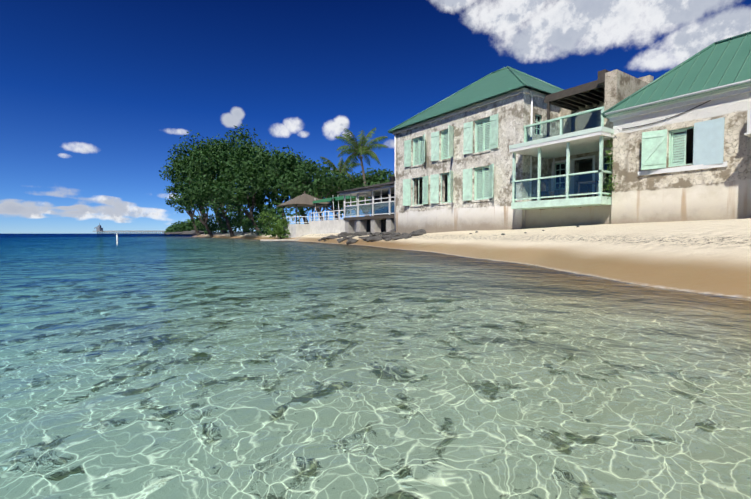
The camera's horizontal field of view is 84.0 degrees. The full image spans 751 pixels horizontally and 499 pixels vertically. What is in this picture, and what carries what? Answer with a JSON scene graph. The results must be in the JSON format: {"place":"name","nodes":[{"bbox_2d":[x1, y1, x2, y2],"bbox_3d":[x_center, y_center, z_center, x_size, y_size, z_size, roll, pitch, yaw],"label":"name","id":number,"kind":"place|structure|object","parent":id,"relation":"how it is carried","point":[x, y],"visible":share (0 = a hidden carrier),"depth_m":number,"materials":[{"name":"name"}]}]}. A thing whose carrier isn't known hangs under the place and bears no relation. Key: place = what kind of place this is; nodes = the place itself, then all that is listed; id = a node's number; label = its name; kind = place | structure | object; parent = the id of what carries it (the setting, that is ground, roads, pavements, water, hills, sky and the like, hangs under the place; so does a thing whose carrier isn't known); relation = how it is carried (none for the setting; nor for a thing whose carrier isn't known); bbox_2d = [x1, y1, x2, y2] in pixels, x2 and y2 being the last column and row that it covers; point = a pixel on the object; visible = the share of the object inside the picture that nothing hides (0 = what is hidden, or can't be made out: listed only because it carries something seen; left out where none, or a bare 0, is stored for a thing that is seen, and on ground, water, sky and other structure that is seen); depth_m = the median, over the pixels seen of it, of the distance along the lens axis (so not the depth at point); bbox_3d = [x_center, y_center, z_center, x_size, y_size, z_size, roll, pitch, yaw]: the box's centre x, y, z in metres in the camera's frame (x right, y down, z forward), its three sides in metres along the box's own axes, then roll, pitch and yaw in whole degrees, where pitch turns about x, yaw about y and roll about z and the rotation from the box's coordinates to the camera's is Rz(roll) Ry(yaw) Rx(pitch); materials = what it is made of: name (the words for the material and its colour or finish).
{"place":"outdoors","nodes":[
{"label":"outdoors","id":0,"kind":"place"},
{"bbox_2d":[162,230,205,234],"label":"headland rock","id":1,"kind":"object","parent":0,"point":[192,232],"visible":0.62,"depth_m":330.49,"materials":[{"name":"grey stone"}]},
{"bbox_2d":[165,215,203,232],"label":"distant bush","id":2,"kind":"object","parent":1,"relation":"on","point":[181,226],"visible":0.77,"depth_m":394.64,"materials":[{"name":"green plant"}]},
{"bbox_2d":[0,233,750,498],"bbox_3d":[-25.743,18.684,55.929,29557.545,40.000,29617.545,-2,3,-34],"label":"sea water","id":3,"kind":"structure","parent":0,"point":[154,366],"depth_m":2.39,"materials":[{"name":"liquid"}]},
{"bbox_2d":[93,223,165,233],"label":"jetty pier","id":4,"kind":"structure","parent":3,"relation":"in","point":[99,229],"depth_m":815.34,"materials":[{"name":"grey concrete"}]},
{"bbox_2d":[0,0,750,233],"label":"sky","id":5,"kind":"structure","parent":0,"point":[96,95],"materials":[{"name":"blue"}]},
{"bbox_2d":[192,218,750,298],"bbox_3d":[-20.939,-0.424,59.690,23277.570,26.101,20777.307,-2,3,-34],"label":"terrain","id":6,"kind":"structure","parent":0,"point":[713,257],"depth_m":9.61,"materials":[{"name":"beige sand"}]},
{"bbox_2d":[257,211,294,238],"bbox_3d":[-11.483,-2.873,49.810,3.697,3.611,5.270,-8,8,-74],"label":"sea grape bush","id":7,"kind":"object","parent":6,"relation":"on","point":[277,229],"depth_m":49.31,"materials":[{"name":"green plant"}]},
{"bbox_2d":[159,123,393,236],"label":"trees","id":8,"kind":"object","parent":6,"relation":"on","point":[239,166],"depth_m":65.81,"materials":[{"name":"green plant"}]},
{"bbox_2d":[260,235,302,240],"bbox_3d":[-9.040,-1.193,44.752,6.740,0.808,0.698,0,2,9],"label":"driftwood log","id":9,"kind":"object","parent":6,"relation":"on","point":[296,239],"visible":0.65,"depth_m":44.66,"materials":[{"name":"beige wood"}]},
{"bbox_2d":[276,191,332,237],"bbox_3d":[-8.494,-4.162,50.175,5.300,5.700,5.300,-2,3,-34],"label":"gazebo","id":10,"kind":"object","parent":6,"relation":"on","point":[302,200],"depth_m":48.34,"materials":[{"name":"brown wood"}]},
{"bbox_2d":[309,196,356,233],"bbox_3d":[-2.315,-3.606,45.937,6.000,4.916,10.500,-2,3,-34],"label":"terrace","id":11,"kind":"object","parent":6,"relation":"on","point":[323,226],"visible":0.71,"depth_m":44.65,"materials":[{"name":"white paint"}]},
{"bbox_2d":[320,128,388,215],"bbox_3d":[-4.441,-9.809,61.211,9.089,14.607,16.503,-2,3,-34],"label":"coconut palm","id":12,"kind":"object","parent":6,"relation":"on","point":[366,151],"depth_m":56.86,"materials":[{"name":"green plant"}]},
{"bbox_2d":[336,181,393,232],"bbox_3d":[2.949,-3.527,36.269,8.778,5.299,10.384,-2,3,-34],"label":"veranda","id":13,"kind":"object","parent":6,"relation":"on","point":[379,208],"depth_m":35.41,"materials":[{"name":"concrete"}]},
{"bbox_2d":[318,226,578,244],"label":"beach rocks","id":14,"kind":"object","parent":6,"relation":"on","point":[385,236],"visible":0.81,"depth_m":30.40,"materials":[{"name":"grey stone"}]},
{"bbox_2d":[388,66,582,233],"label":"two storey house","id":15,"kind":"structure","parent":6,"relation":"on","point":[453,164],"depth_m":23.19,"materials":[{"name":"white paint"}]},
{"bbox_2d":[509,69,653,228],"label":"house balconies","id":16,"kind":"structure","parent":15,"relation":"attached to","point":[579,174],"depth_m":18.58,"materials":[{"name":"white paint"}]},
{"bbox_2d":[602,133,617,198],"bbox_3d":[9.317,-3.394,16.631,0.658,2.887,0.685,-2,3,-34],"label":"creeper foliage","id":17,"kind":"object","parent":16,"relation":"attached to","point":[611,161],"visible":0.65,"depth_m":16.62,"materials":[{"name":"green plant"}]},
{"bbox_2d":[601,31,750,223],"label":"single storey house","id":18,"kind":"structure","parent":6,"relation":"on","point":[682,143],"depth_m":14.75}
]}

